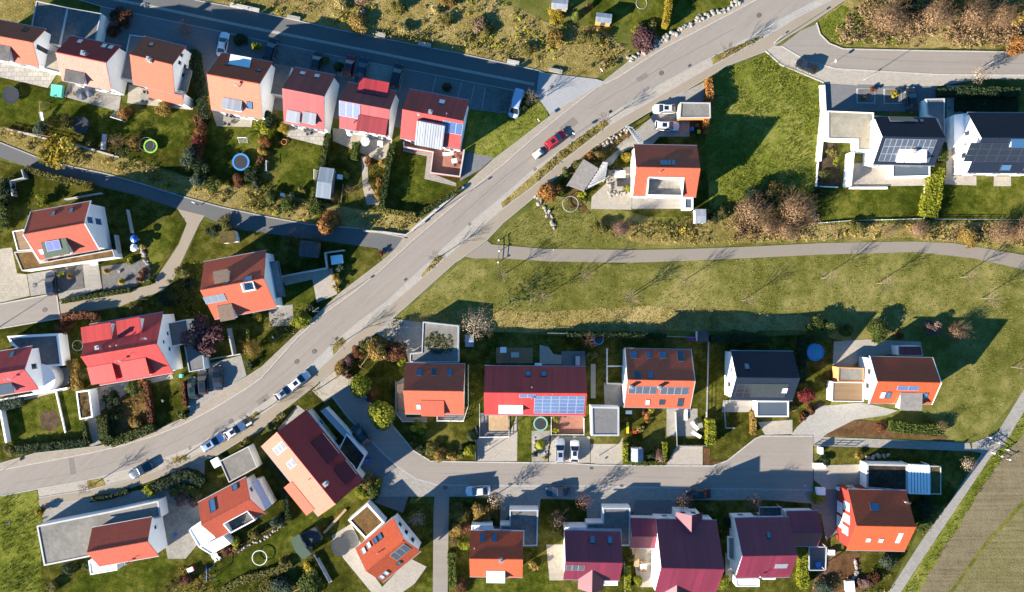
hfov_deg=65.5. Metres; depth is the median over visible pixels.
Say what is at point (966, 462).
bare tree
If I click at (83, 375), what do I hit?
shrub
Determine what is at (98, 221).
window
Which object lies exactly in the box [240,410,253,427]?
bare tree
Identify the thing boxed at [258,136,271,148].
shrub
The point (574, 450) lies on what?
parked car
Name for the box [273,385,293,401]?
parked car
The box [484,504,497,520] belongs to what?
shrub
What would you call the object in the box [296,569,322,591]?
shrub
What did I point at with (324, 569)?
timber stack
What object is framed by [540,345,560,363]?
terrace
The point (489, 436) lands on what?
fence
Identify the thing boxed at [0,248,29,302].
plaza
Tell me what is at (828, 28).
meadow
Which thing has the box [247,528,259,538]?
shrub
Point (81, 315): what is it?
hedge
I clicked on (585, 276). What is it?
bare tree
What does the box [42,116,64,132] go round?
shrub
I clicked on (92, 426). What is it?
path
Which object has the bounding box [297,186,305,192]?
shrub
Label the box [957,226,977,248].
shrub
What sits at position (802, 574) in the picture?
hedge
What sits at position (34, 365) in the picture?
window
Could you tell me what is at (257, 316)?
shrub
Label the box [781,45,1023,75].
kerb
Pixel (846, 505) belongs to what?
window
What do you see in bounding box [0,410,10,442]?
garden wall
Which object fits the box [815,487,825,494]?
garden chest
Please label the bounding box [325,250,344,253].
garden wall
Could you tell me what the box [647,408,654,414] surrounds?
shrub
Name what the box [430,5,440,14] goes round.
shrub
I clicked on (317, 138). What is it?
terrace
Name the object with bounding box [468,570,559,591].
lawn
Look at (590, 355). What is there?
shrub
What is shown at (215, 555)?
garden table
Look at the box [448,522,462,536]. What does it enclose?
shrub
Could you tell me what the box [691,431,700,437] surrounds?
sun lounger
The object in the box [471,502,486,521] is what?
shrub
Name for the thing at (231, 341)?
garden wall
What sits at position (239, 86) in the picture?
house
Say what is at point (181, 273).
shrub
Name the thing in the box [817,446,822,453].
electric box
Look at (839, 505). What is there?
window
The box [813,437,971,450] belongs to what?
footpath
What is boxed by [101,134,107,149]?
cold frame
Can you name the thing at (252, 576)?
hedge
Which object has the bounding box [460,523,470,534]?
shrub
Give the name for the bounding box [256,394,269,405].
road patch
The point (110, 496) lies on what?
hedge
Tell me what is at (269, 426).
shrub
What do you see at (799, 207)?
shrub
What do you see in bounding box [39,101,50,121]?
swing frame
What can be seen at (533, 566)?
shrub
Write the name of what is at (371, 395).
shrub
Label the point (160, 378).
terrace
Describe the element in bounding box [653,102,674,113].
parked car
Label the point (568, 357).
terrace
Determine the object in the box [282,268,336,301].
drive
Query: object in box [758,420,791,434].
drive
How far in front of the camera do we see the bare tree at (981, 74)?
144.59 m
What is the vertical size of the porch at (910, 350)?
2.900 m
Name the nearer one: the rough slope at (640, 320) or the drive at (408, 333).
the drive at (408, 333)
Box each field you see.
[918,433,1023,591]
[947,506,1023,591]
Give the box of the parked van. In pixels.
[508,88,523,117]
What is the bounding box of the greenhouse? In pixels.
[290,532,312,558]
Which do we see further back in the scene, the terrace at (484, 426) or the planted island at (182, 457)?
the planted island at (182, 457)
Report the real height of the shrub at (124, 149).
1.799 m
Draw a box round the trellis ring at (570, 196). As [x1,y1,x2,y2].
[562,196,578,211]
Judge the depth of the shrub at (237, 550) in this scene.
147.24 m
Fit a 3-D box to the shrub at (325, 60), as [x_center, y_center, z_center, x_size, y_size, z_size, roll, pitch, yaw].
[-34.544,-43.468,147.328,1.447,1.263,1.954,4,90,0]
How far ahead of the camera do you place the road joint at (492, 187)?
147.95 m
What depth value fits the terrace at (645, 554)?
147.91 m
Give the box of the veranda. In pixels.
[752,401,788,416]
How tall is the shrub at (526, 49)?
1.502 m
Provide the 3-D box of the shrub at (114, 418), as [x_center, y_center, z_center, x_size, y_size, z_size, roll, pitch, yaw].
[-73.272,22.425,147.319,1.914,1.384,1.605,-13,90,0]
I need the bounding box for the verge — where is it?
[465,96,547,159]
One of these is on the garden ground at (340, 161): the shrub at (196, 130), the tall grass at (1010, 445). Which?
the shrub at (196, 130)
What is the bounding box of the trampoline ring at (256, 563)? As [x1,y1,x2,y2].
[252,550,266,565]
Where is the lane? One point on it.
(193, 221)
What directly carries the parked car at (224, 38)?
on the forecourt at (204, 41)
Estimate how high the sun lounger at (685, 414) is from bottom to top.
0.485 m
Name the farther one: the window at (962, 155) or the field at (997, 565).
the field at (997, 565)
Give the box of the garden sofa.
[617,178,630,185]
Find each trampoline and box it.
[2,87,18,102]
[72,116,88,133]
[139,137,157,152]
[232,153,248,170]
[331,537,349,555]
[533,416,547,430]
[593,337,603,344]
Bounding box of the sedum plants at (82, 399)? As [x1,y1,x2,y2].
[79,397,88,416]
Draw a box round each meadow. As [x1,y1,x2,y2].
[0,490,41,591]
[398,252,1023,439]
[492,196,1023,252]
[702,53,821,220]
[816,5,911,46]
[891,402,1005,437]
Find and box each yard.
[37,367,68,397]
[42,460,204,522]
[57,265,83,291]
[58,263,101,300]
[101,260,147,290]
[163,495,199,558]
[187,355,246,410]
[278,405,304,429]
[331,524,381,591]
[460,152,493,180]
[604,383,623,406]
[811,490,836,539]
[946,85,966,174]
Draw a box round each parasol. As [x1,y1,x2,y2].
[76,88,86,100]
[84,86,95,96]
[130,235,139,242]
[130,244,138,251]
[360,137,369,145]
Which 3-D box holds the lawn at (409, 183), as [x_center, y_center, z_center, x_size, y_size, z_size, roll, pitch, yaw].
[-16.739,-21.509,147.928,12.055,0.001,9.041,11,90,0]
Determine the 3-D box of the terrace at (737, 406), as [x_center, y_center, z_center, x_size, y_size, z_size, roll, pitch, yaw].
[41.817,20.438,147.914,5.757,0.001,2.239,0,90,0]
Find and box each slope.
[0,0,37,21]
[0,127,422,233]
[200,0,629,78]
[408,305,812,331]
[599,214,1023,247]
[816,0,1023,48]
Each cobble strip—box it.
[314,345,333,367]
[756,2,824,37]
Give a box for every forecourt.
[99,7,513,127]
[274,47,309,66]
[337,58,358,79]
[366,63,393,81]
[484,86,513,110]
[500,498,540,519]
[586,500,634,517]
[632,500,675,514]
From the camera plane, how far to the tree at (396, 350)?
144.88 m
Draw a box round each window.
[31,363,37,369]
[36,44,48,54]
[87,216,93,224]
[94,217,102,225]
[837,500,842,513]
[837,514,841,528]
[842,524,847,535]
[843,500,849,511]
[843,512,849,524]
[868,165,882,167]
[960,152,966,159]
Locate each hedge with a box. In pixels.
[0,398,24,409]
[15,438,89,453]
[23,165,94,188]
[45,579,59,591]
[59,310,100,320]
[60,287,132,303]
[66,358,83,390]
[80,420,92,444]
[89,487,130,502]
[95,413,116,446]
[110,422,157,447]
[141,380,155,422]
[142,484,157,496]
[150,468,208,492]
[168,482,203,499]
[180,381,188,406]
[188,49,211,120]
[191,114,206,161]
[205,96,211,117]
[219,559,292,591]
[246,325,250,341]
[264,455,292,519]
[271,411,286,429]
[311,132,332,203]
[350,141,360,160]
[377,207,416,217]
[378,142,396,208]
[416,187,462,216]
[447,550,457,587]
[566,331,666,338]
[622,441,628,463]
[624,564,630,590]
[627,460,664,465]
[661,0,672,29]
[661,441,667,459]
[701,119,709,134]
[704,78,713,104]
[704,418,716,445]
[709,333,768,343]
[749,411,756,435]
[795,548,809,589]
[796,336,807,382]
[886,419,944,435]
[917,166,945,218]
[935,85,1020,97]
[936,142,948,162]
[954,96,1019,112]
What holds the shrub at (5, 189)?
on the garden ground at (145, 214)
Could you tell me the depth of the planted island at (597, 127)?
147.93 m
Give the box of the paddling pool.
[806,343,823,360]
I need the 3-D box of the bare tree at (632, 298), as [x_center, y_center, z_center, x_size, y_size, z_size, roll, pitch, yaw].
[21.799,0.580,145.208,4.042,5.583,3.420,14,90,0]
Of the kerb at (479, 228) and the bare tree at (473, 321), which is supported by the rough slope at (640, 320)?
the bare tree at (473, 321)
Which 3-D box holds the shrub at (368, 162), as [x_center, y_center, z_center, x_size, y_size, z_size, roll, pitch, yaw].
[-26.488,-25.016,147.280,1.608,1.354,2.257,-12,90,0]
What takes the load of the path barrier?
on the ground at (618, 34)
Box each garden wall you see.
[0,387,69,400]
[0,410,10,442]
[7,128,119,157]
[9,169,28,196]
[55,391,66,432]
[64,192,102,199]
[114,235,121,253]
[126,210,133,232]
[208,353,241,359]
[227,328,236,354]
[282,253,328,276]
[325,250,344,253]
[363,221,425,235]
[403,142,464,177]
[412,187,463,230]
[815,85,825,161]
[815,161,837,187]
[843,152,854,186]
[849,187,887,188]
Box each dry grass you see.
[0,0,1023,246]
[409,305,810,330]
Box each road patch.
[69,458,75,474]
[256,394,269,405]
[559,117,577,132]
[636,73,648,82]
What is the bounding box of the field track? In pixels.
[950,500,1023,591]
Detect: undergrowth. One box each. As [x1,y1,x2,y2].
[0,99,1014,591]
[1,130,402,356]
[7,199,932,591]
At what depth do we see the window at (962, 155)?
144.76 m
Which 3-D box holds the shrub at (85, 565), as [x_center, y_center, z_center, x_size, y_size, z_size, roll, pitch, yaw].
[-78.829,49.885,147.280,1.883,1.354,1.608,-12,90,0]
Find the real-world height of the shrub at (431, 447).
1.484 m
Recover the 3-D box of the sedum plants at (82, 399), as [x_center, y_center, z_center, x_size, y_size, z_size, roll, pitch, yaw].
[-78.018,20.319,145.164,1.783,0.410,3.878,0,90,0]
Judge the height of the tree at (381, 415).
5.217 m
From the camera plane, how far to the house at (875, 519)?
141.30 m
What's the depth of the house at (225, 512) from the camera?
142.77 m
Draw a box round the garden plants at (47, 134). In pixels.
[8,88,382,591]
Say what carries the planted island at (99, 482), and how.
on the parking strip at (472, 228)
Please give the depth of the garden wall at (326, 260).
146.16 m
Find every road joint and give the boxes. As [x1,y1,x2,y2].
[452,147,542,223]
[589,29,732,108]
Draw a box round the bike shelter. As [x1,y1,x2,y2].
[922,463,940,494]
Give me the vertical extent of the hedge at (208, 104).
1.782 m
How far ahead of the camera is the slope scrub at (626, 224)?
147.59 m
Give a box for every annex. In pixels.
[826,380,863,401]
[832,366,863,381]
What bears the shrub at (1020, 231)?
on the rough slope at (718, 228)
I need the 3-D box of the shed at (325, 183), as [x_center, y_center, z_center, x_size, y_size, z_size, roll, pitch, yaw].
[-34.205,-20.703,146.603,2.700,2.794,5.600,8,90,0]
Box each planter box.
[229,2,259,11]
[287,14,300,20]
[375,31,385,37]
[418,41,430,47]
[507,59,518,64]
[549,67,562,73]
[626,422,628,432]
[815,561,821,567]
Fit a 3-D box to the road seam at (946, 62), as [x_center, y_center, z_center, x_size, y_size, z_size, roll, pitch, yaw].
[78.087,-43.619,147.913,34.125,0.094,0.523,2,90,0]
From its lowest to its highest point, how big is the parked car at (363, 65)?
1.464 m
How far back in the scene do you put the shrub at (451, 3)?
146.71 m
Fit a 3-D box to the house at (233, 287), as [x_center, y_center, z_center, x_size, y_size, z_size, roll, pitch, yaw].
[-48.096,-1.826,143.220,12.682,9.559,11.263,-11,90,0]
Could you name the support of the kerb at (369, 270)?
on the road at (408, 262)
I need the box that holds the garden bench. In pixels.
[576,356,579,364]
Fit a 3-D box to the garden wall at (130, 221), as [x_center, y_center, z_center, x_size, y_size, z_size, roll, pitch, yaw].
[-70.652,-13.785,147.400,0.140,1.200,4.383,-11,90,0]
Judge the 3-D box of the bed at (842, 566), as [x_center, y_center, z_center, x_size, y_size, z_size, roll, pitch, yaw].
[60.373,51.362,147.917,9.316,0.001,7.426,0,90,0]
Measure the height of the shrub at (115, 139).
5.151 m
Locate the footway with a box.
[766,46,1023,85]
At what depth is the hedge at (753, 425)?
146.38 m
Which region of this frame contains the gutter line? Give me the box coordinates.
[114,0,533,85]
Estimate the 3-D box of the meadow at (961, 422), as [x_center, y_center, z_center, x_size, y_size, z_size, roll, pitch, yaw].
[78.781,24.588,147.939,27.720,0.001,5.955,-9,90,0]
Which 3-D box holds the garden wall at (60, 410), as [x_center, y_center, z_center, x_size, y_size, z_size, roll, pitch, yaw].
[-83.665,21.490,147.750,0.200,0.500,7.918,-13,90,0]
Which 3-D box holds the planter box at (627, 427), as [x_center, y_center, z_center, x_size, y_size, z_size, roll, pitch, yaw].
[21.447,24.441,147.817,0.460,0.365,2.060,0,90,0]
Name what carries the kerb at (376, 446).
on the ground at (618, 34)
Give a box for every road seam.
[18,403,251,482]
[282,300,364,374]
[444,473,675,477]
[845,56,1023,63]
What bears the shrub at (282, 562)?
on the garden ground at (344, 577)
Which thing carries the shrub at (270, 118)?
on the garden ground at (340, 161)
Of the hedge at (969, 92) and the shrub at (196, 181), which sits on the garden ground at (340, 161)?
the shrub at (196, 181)
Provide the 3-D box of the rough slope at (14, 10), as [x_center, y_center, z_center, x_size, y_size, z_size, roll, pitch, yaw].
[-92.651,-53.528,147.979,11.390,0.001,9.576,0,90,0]
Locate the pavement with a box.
[0,0,753,469]
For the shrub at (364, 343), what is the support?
on the garden ground at (385, 375)
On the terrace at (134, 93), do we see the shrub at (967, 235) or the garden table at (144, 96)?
the garden table at (144, 96)
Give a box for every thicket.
[727,2,1023,241]
[776,3,928,222]
[820,221,1023,242]
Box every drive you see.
[27,269,56,295]
[38,499,108,520]
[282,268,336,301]
[341,430,407,512]
[377,319,422,361]
[476,416,517,460]
[549,436,589,462]
[591,444,594,462]
[595,438,622,463]
[616,83,704,147]
[667,446,702,464]
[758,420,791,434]
[792,403,897,442]
[814,464,859,489]
[825,84,936,111]
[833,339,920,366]
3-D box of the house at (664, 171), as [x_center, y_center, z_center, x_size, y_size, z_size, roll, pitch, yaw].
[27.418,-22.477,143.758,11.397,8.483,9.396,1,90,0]
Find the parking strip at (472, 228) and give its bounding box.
[38,0,828,496]
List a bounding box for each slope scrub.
[3,131,1013,244]
[12,0,1023,248]
[33,0,611,230]
[224,0,618,68]
[272,0,627,68]
[830,0,1023,48]
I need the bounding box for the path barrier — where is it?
[988,437,1009,450]
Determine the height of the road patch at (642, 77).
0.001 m
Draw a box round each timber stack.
[317,558,331,581]
[323,508,346,533]
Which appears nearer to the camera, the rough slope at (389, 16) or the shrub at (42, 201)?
the shrub at (42, 201)
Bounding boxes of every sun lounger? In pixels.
[443,151,452,155]
[684,410,687,419]
[690,421,698,430]
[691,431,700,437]
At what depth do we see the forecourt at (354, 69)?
147.94 m
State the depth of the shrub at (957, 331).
145.75 m
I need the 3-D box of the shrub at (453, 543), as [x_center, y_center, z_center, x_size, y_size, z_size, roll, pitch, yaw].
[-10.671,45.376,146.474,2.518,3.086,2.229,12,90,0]
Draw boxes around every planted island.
[87,478,104,488]
[173,454,186,463]
[245,411,259,421]
[333,338,345,354]
[421,255,443,276]
[501,156,560,207]
[556,120,608,160]
[711,35,763,64]
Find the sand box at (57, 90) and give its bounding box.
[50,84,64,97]
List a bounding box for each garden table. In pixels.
[140,93,148,99]
[211,553,218,558]
[223,116,231,122]
[615,171,624,177]
[640,563,646,568]
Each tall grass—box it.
[0,55,819,591]
[821,7,1023,591]
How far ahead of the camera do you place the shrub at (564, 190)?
146.76 m
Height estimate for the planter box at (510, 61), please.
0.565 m
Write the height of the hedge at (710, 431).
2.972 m
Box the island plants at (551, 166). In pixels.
[89,36,762,483]
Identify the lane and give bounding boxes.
[58,209,203,313]
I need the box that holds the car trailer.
[532,148,544,159]
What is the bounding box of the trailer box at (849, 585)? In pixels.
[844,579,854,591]
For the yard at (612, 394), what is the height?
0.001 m
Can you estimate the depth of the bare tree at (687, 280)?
144.73 m
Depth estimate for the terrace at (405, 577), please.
147.90 m
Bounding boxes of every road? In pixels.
[0,0,814,494]
[39,0,842,504]
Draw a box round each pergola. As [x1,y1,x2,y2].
[397,382,404,410]
[489,415,508,430]
[567,159,598,191]
[586,161,607,189]
[625,126,643,143]
[633,549,639,566]
[808,543,826,570]
[900,461,929,494]
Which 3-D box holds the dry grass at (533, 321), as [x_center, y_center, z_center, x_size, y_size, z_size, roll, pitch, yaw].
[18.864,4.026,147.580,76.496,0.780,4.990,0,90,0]
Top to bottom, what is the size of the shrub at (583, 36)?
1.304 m
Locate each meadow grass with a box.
[470,104,629,246]
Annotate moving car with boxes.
[543,130,566,150]
[795,58,817,74]
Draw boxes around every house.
[0,20,60,74]
[0,346,63,395]
[12,201,122,271]
[37,496,168,574]
[55,35,126,95]
[80,311,193,385]
[129,36,193,107]
[186,566,194,572]
[189,474,276,554]
[200,250,284,321]
[207,52,274,120]
[261,408,367,516]
[282,66,339,132]
[339,77,398,139]
[355,513,420,582]
[400,88,468,151]
[403,362,464,416]
[469,520,522,582]
[484,365,586,415]
[563,522,622,591]
[622,348,695,408]
[630,144,699,198]
[630,515,656,548]
[651,507,723,591]
[724,350,799,400]
[727,512,797,586]
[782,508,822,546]
[823,98,944,178]
[836,485,915,551]
[858,356,941,410]
[944,112,1023,175]
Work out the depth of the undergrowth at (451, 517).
147.70 m
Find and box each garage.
[7,333,70,366]
[31,1,66,48]
[59,7,108,45]
[76,388,100,419]
[121,34,143,82]
[184,346,209,371]
[219,443,261,481]
[271,64,292,98]
[348,500,386,538]
[410,321,459,362]
[500,505,537,545]
[585,503,629,545]
[590,404,618,435]
[676,102,710,120]
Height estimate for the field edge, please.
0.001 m
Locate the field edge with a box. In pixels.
[902,413,1023,591]
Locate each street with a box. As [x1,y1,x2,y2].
[0,143,402,253]
[0,296,58,327]
[83,0,538,94]
[318,367,812,488]
[782,24,1023,73]
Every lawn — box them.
[0,84,187,150]
[5,392,83,446]
[66,556,176,591]
[148,218,184,272]
[151,379,182,424]
[194,126,265,180]
[209,487,356,590]
[244,322,258,340]
[271,146,320,197]
[284,280,315,312]
[387,154,451,204]
[415,576,432,591]
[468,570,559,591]
[518,416,530,460]
[589,0,739,35]
[821,188,922,221]
[941,182,1023,218]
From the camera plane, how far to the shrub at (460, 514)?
146.80 m
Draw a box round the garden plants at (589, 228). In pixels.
[185,128,686,371]
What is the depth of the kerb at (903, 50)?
147.80 m
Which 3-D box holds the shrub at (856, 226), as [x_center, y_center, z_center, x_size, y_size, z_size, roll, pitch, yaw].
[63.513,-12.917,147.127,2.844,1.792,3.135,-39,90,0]
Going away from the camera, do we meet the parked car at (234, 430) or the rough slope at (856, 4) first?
the parked car at (234, 430)
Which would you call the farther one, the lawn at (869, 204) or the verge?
the lawn at (869, 204)
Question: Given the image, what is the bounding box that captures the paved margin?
[377,468,812,502]
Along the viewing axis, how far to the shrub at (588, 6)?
147.09 m
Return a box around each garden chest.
[211,456,220,468]
[500,347,505,352]
[511,352,518,356]
[813,463,825,468]
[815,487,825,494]
[827,549,834,555]
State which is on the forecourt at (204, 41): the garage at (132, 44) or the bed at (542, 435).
the garage at (132, 44)
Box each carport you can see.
[321,406,352,436]
[756,504,781,515]
[860,461,907,491]
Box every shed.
[219,230,239,243]
[299,240,320,257]
[316,167,335,199]
[465,335,473,346]
[551,0,567,12]
[595,12,611,26]
[630,447,642,461]
[693,209,705,223]
[696,331,708,341]
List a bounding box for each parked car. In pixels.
[45,271,59,295]
[128,461,153,478]
[186,377,199,398]
[196,370,209,394]
[200,433,225,452]
[212,365,223,389]
[216,31,230,55]
[223,421,245,439]
[263,37,278,60]
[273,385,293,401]
[287,370,310,391]
[310,50,323,70]
[342,54,355,77]
[351,424,370,444]
[355,56,369,80]
[389,62,403,87]
[466,485,490,495]
[545,486,570,496]
[554,438,565,462]
[569,440,580,462]
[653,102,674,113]
[654,120,678,131]
[685,488,710,500]
[904,87,917,111]
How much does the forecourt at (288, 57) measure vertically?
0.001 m
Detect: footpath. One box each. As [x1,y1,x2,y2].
[433,486,449,591]
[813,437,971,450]
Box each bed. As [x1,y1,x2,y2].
[39,411,58,431]
[96,382,151,435]
[532,431,549,461]
[564,129,628,181]
[568,186,590,213]
[704,448,722,464]
[799,402,947,439]
[812,553,861,591]
[818,143,840,186]
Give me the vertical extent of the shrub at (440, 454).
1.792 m
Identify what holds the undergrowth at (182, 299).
on the ground at (618, 34)
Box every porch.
[681,197,692,210]
[891,345,922,355]
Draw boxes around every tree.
[36,134,74,169]
[78,481,94,495]
[163,450,179,468]
[180,314,223,356]
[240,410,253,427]
[287,227,302,247]
[306,384,325,396]
[316,215,338,235]
[330,339,344,351]
[349,373,371,398]
[361,336,387,361]
[367,400,394,430]
[384,340,407,361]
[407,509,424,528]
[427,251,442,264]
[456,297,492,340]
[488,491,503,508]
[495,268,510,282]
[523,90,541,104]
[532,291,551,310]
[550,509,568,529]
[575,492,595,508]
[576,269,596,283]
[594,112,610,123]
[619,288,642,302]
[624,290,640,305]
[676,492,696,511]
[680,271,697,287]
[722,40,739,56]
[738,288,757,307]
[746,493,762,510]
[797,386,815,402]
[805,314,836,344]
[821,269,837,286]
[866,316,888,344]
[877,273,898,294]
[959,456,976,474]
[960,267,980,284]
[970,60,992,83]
[981,288,1004,309]
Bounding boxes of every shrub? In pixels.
[0,177,17,202]
[0,199,14,219]
[0,217,10,230]
[3,443,15,456]
[32,120,50,135]
[35,193,49,206]
[35,506,45,515]
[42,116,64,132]
[54,319,75,334]
[60,113,74,129]
[60,561,78,574]
[78,368,88,381]
[81,561,88,569]
[85,141,91,147]
[101,390,119,408]
[103,267,110,274]
[106,25,120,37]
[106,133,124,148]
[109,9,118,19]
[110,5,132,29]
[110,413,121,421]
[114,144,129,158]
[117,107,132,119]
[117,278,126,284]
[124,381,143,396]
[125,134,142,151]
[126,257,133,264]
[128,300,143,314]
[128,417,143,428]
[136,273,144,282]
[137,243,145,248]
[137,379,144,387]
[138,267,149,274]
[147,277,155,284]
[154,101,171,116]
[156,288,178,306]
[170,582,179,591]
[173,492,188,506]
[174,266,191,281]
[176,19,192,37]
[176,410,188,419]
[178,573,193,584]
[179,145,197,166]
[186,277,200,290]
[189,158,209,176]
[189,172,207,186]
[189,496,200,507]
[191,136,206,147]
[194,128,206,137]
[202,175,222,193]
[205,225,218,237]
[215,215,231,234]
[220,545,233,556]
[228,544,240,551]
[231,536,240,549]
[232,33,248,46]
[232,173,246,188]
[238,338,261,360]
[239,437,248,446]
[244,167,258,181]
[246,359,254,369]
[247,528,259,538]
[250,42,262,50]
[252,180,261,187]
[252,312,261,320]
[253,119,276,134]
[256,155,264,164]
[257,146,267,155]
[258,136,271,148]
[258,578,275,591]
[264,110,278,127]
[265,189,277,203]
[266,422,277,431]
[270,514,285,527]
[270,574,291,591]
[277,121,289,133]
[278,558,286,566]
[279,195,297,212]
[289,312,311,327]
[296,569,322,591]
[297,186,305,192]
[303,562,312,570]
[306,199,324,215]
[306,303,315,311]
[322,56,329,65]
[322,209,341,228]
[331,274,340,283]
[332,285,340,291]
[333,0,349,11]
[333,62,343,71]
[334,359,346,375]
[335,264,343,272]
[342,353,354,366]
[342,370,352,378]
[343,171,349,178]
[349,12,367,34]
[351,345,364,359]
[354,0,369,5]
[355,485,369,499]
[358,8,366,15]
[359,339,370,353]
[360,472,374,491]
[365,154,372,166]
[366,388,376,402]
[366,484,381,500]
[373,189,379,200]
[373,477,382,488]
[376,177,381,186]
[378,159,384,168]
[378,249,383,256]
[390,0,406,15]
[396,357,405,367]
[397,22,410,34]
[410,419,426,434]
[416,443,424,455]
[424,442,438,455]
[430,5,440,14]
[434,447,447,461]
[439,12,452,26]
[440,0,457,7]
[442,83,451,92]
[446,452,457,460]
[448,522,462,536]
[448,537,459,547]
[451,501,469,523]
[454,577,467,591]
[457,539,469,550]
[458,444,463,453]
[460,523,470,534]
[463,444,475,456]
[466,429,478,441]
[470,14,486,33]
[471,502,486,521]
[482,25,493,36]
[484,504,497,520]
[518,43,537,56]
[520,95,532,109]
[528,561,539,570]
[535,439,545,449]
[537,182,562,201]
[546,28,565,48]
[548,6,564,24]
[551,427,559,433]
[552,416,558,422]
[558,185,568,196]
[562,166,570,176]
[568,0,573,7]
[571,11,581,20]
[573,159,582,170]
[575,36,582,43]
[577,30,587,43]
[577,191,586,199]
[584,150,594,159]
[585,3,592,10]
[586,32,604,47]
[586,352,597,359]
[593,151,604,162]
[594,220,607,234]
[607,165,614,169]
[607,219,633,237]
[619,152,631,162]
[623,185,629,191]
[627,555,633,561]
[631,23,639,33]
[631,23,656,54]
[632,575,642,586]
[636,426,644,432]
[641,409,647,416]
[644,413,650,423]
[645,450,655,458]
[647,20,656,30]
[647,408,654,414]
[655,449,665,462]
[679,226,685,234]
[705,503,713,510]
[708,210,721,223]
[716,207,726,221]
[717,574,729,589]
[721,516,730,528]
[731,190,778,232]
[743,185,761,206]
[748,200,764,214]
[757,215,780,236]
[765,181,786,202]
[772,215,801,240]
[779,188,822,226]
[789,404,796,411]
[799,412,807,421]
[805,405,815,414]
[810,492,824,503]
[812,186,825,198]
[812,579,833,591]
[818,169,834,180]
[819,454,828,464]
[825,148,836,156]
[833,157,839,165]
[838,324,854,336]
[848,219,865,234]
[854,449,863,458]
[856,576,870,588]
[866,572,879,586]
[871,0,911,35]
[875,421,887,432]
[878,223,898,239]
[879,553,897,570]
[890,90,898,97]
[894,331,903,339]
[896,0,925,16]
[908,220,929,242]
[912,494,938,518]
[916,514,931,531]
[920,0,964,31]
[922,321,941,336]
[943,0,967,19]
[947,319,975,343]
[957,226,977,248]
[960,0,997,32]
[987,2,1022,30]
[987,215,1019,245]
[1006,33,1023,55]
[1007,0,1023,26]
[1009,216,1023,242]
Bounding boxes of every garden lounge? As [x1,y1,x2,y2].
[301,525,322,546]
[330,255,343,264]
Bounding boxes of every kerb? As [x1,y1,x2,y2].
[0,0,755,470]
[0,0,816,496]
[0,142,402,236]
[0,295,59,317]
[0,318,59,328]
[1,0,742,462]
[39,0,831,497]
[42,0,843,504]
[80,0,535,95]
[196,0,538,70]
[321,381,812,490]
[364,395,812,466]
[765,51,824,84]
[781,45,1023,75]
[816,23,1023,52]
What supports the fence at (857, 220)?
on the garden ground at (1018, 179)
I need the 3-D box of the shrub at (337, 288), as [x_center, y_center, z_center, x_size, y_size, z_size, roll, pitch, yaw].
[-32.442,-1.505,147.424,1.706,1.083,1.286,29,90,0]
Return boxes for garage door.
[676,106,678,119]
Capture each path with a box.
[85,418,100,446]
[361,156,378,204]
[403,148,455,185]
[465,241,1023,268]
[591,140,635,209]
[591,364,595,397]
[889,390,1023,591]
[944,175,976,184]
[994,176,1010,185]
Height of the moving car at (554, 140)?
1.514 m
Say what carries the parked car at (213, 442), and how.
on the parking strip at (472, 228)
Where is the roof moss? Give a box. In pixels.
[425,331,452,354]
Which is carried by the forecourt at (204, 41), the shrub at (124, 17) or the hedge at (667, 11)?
the shrub at (124, 17)
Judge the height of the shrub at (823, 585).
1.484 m
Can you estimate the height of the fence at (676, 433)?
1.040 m
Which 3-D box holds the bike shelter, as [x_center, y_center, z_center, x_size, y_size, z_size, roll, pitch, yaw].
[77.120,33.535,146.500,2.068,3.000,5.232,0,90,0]
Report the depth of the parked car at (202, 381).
146.80 m
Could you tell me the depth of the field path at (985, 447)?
147.91 m
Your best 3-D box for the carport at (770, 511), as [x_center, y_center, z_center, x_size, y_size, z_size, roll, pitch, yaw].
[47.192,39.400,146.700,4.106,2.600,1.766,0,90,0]
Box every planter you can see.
[857,88,875,102]
[884,89,901,103]
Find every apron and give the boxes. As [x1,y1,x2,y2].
[312,372,347,401]
[536,71,602,114]
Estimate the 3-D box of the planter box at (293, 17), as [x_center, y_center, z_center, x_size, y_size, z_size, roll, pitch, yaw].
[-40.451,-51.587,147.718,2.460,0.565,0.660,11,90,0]
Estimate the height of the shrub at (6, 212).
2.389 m
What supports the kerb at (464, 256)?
on the road at (408, 262)
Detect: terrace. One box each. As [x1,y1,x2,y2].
[0,62,56,87]
[2,389,67,401]
[64,83,120,110]
[97,381,128,410]
[127,84,193,109]
[146,374,172,382]
[212,111,252,126]
[269,304,293,326]
[286,124,324,145]
[333,128,392,160]
[379,560,425,591]
[396,378,426,420]
[405,142,462,175]
[437,415,464,420]
[480,413,508,435]
[496,348,532,362]
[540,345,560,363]
[546,544,563,579]
[552,416,583,432]
[561,351,584,364]
[606,166,631,204]
[632,197,680,208]
[632,549,652,586]
[667,409,697,435]
[722,400,751,411]
[725,553,734,580]
[810,548,825,570]
[852,163,925,186]
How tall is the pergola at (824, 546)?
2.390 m
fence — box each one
[314,554,329,582]
[395,381,426,421]
[479,418,508,437]
[551,417,583,434]
[606,348,623,384]
[675,412,706,445]
[706,341,708,416]
[723,401,733,428]
[814,211,924,222]
[814,445,856,446]
[932,219,1022,219]
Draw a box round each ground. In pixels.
[0,0,1023,591]
[0,79,538,210]
[0,161,185,301]
[0,222,380,462]
[39,383,432,591]
[348,329,841,461]
[448,499,920,591]
[556,113,709,217]
[816,177,1023,222]
[818,446,980,511]
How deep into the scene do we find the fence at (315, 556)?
147.39 m
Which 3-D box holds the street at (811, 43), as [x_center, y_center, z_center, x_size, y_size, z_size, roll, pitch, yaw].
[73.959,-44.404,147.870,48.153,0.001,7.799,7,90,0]
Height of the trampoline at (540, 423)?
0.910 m

